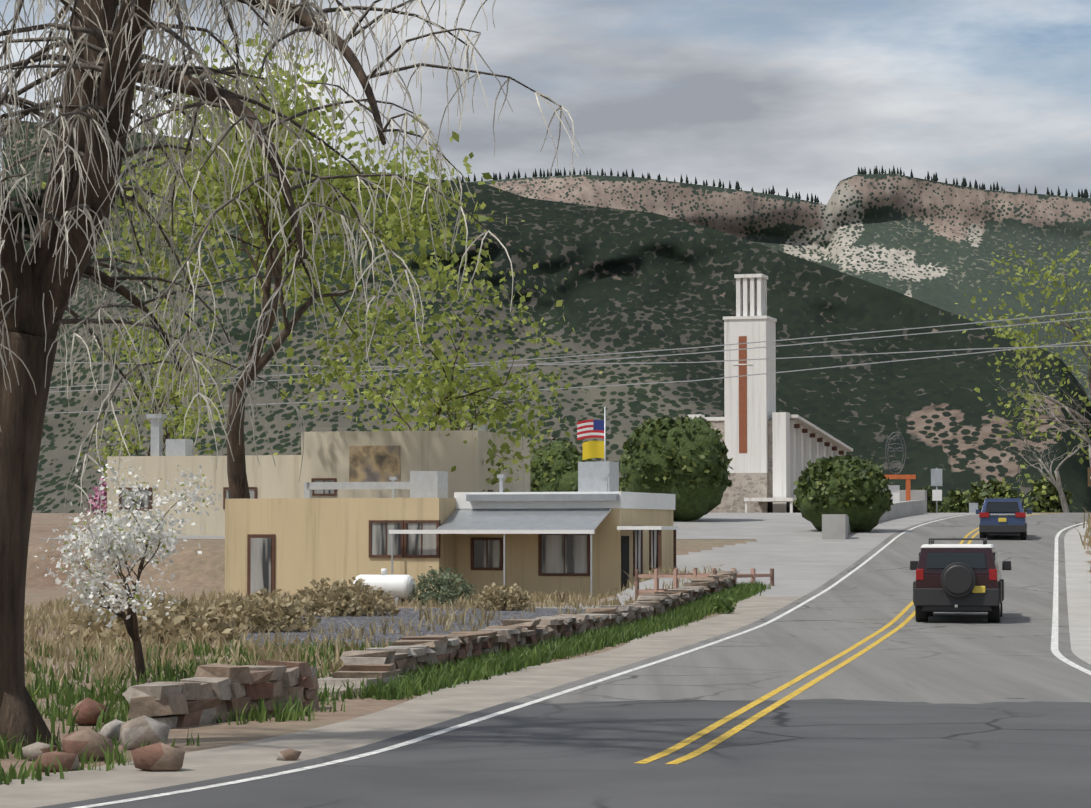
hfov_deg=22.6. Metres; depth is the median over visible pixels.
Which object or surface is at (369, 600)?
dry bush leaves
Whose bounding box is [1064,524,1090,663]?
shoulder
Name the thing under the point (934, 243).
mesa terrain
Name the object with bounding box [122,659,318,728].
rubble wall
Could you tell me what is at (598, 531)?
house front
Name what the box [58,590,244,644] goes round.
dry bush leaves
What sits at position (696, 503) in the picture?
shrub
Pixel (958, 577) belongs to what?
suv
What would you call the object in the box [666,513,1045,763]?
road center line
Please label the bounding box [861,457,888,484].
leaves
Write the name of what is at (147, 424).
cottonwood tree
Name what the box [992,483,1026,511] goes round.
bush
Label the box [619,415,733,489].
big shrub tufts
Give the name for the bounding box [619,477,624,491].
shrub tufts
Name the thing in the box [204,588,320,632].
dry bush leaves
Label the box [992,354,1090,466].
bare tree wood
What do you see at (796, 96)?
sky
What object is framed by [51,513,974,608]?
driveway pavement
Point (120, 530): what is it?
tree blossoms
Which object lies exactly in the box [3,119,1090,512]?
ridge terrain
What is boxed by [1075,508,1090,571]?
dry grass
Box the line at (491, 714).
[73,514,970,807]
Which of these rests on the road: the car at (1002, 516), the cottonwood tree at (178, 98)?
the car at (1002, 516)
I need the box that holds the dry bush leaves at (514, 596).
[471,582,535,610]
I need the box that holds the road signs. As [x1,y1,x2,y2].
[931,467,1090,512]
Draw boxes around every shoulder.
[0,537,887,807]
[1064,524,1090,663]
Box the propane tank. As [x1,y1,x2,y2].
[353,568,414,605]
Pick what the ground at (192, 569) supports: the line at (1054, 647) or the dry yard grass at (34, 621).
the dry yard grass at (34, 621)
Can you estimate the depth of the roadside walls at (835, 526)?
130.50 m
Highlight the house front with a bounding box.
[225,461,677,599]
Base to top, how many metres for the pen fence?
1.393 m
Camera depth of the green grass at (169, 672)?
40.24 m
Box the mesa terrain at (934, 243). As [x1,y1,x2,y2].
[469,174,1090,401]
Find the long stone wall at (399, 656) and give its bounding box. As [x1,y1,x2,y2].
[318,571,738,696]
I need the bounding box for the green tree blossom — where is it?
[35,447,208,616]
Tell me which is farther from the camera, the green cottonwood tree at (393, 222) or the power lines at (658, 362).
the power lines at (658, 362)
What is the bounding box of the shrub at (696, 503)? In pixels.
[620,418,727,520]
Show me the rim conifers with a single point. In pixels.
(875, 171)
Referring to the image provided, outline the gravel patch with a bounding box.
[227,608,585,646]
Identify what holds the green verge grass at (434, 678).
on the ground at (192, 569)
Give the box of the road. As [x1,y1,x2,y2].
[35,513,1090,807]
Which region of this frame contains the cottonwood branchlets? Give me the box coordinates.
[0,0,561,483]
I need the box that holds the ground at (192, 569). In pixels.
[0,513,1090,778]
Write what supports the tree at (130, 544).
on the ground at (192, 569)
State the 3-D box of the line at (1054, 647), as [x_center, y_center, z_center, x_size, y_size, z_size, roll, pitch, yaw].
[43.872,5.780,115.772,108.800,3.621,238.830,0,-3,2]
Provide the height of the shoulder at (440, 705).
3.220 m
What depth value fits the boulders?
26.00 m
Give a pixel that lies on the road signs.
(936, 477)
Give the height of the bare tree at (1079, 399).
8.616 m
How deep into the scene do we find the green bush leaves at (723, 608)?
66.89 m
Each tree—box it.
[0,0,583,748]
[30,20,523,498]
[34,441,220,681]
[78,289,277,491]
[287,244,601,491]
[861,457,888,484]
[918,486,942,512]
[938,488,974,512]
[942,241,1090,511]
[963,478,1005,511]
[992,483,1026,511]
[1001,405,1090,512]
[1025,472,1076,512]
[1051,364,1090,425]
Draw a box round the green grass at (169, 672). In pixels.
[24,636,400,733]
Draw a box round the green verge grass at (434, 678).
[0,581,771,784]
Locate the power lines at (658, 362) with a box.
[45,311,1090,413]
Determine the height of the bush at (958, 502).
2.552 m
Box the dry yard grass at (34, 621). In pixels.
[24,564,723,697]
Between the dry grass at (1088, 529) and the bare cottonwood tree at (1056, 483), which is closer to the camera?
the dry grass at (1088, 529)
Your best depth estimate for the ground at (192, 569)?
99.90 m
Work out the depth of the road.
30.14 m
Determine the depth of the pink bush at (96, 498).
138.32 m
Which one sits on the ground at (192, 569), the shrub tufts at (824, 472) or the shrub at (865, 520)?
the shrub at (865, 520)
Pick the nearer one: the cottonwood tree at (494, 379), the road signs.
the cottonwood tree at (494, 379)
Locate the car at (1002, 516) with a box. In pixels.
[976,498,1031,539]
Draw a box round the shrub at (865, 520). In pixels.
[796,459,889,531]
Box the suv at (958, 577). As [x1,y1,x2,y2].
[910,538,1010,621]
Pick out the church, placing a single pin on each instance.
(771, 452)
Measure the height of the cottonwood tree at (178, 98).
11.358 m
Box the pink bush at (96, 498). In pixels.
[87,478,106,514]
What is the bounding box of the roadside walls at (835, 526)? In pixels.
[822,490,926,538]
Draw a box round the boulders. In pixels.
[22,692,300,771]
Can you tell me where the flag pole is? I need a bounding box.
[577,407,605,460]
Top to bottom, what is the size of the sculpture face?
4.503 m
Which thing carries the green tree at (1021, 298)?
on the ground at (192, 569)
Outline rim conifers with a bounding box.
[450,165,1090,203]
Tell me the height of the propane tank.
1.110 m
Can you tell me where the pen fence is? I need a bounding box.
[635,568,773,600]
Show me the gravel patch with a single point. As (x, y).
(410, 613)
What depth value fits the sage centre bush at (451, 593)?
80.92 m
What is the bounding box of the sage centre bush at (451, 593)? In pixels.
[402,566,476,605]
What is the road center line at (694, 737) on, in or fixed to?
on the road
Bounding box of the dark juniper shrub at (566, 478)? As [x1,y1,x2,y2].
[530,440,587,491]
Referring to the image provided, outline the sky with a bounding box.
[0,0,1090,204]
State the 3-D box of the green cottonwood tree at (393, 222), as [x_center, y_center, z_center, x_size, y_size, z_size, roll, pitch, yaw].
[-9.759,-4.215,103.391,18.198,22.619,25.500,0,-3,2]
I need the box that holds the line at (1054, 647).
[1051,522,1090,674]
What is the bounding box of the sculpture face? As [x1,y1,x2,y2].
[885,432,915,501]
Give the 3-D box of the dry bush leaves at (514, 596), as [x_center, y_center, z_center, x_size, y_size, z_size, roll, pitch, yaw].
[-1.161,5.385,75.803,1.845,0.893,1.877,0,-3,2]
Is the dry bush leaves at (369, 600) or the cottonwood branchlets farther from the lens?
the dry bush leaves at (369, 600)
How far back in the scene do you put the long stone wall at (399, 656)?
45.59 m
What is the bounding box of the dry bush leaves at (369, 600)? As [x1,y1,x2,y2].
[286,577,400,616]
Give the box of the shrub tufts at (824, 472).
[793,455,893,511]
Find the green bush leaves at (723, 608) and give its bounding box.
[711,594,736,613]
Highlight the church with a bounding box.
[688,274,852,512]
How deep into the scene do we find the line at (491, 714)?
31.36 m
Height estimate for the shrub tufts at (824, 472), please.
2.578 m

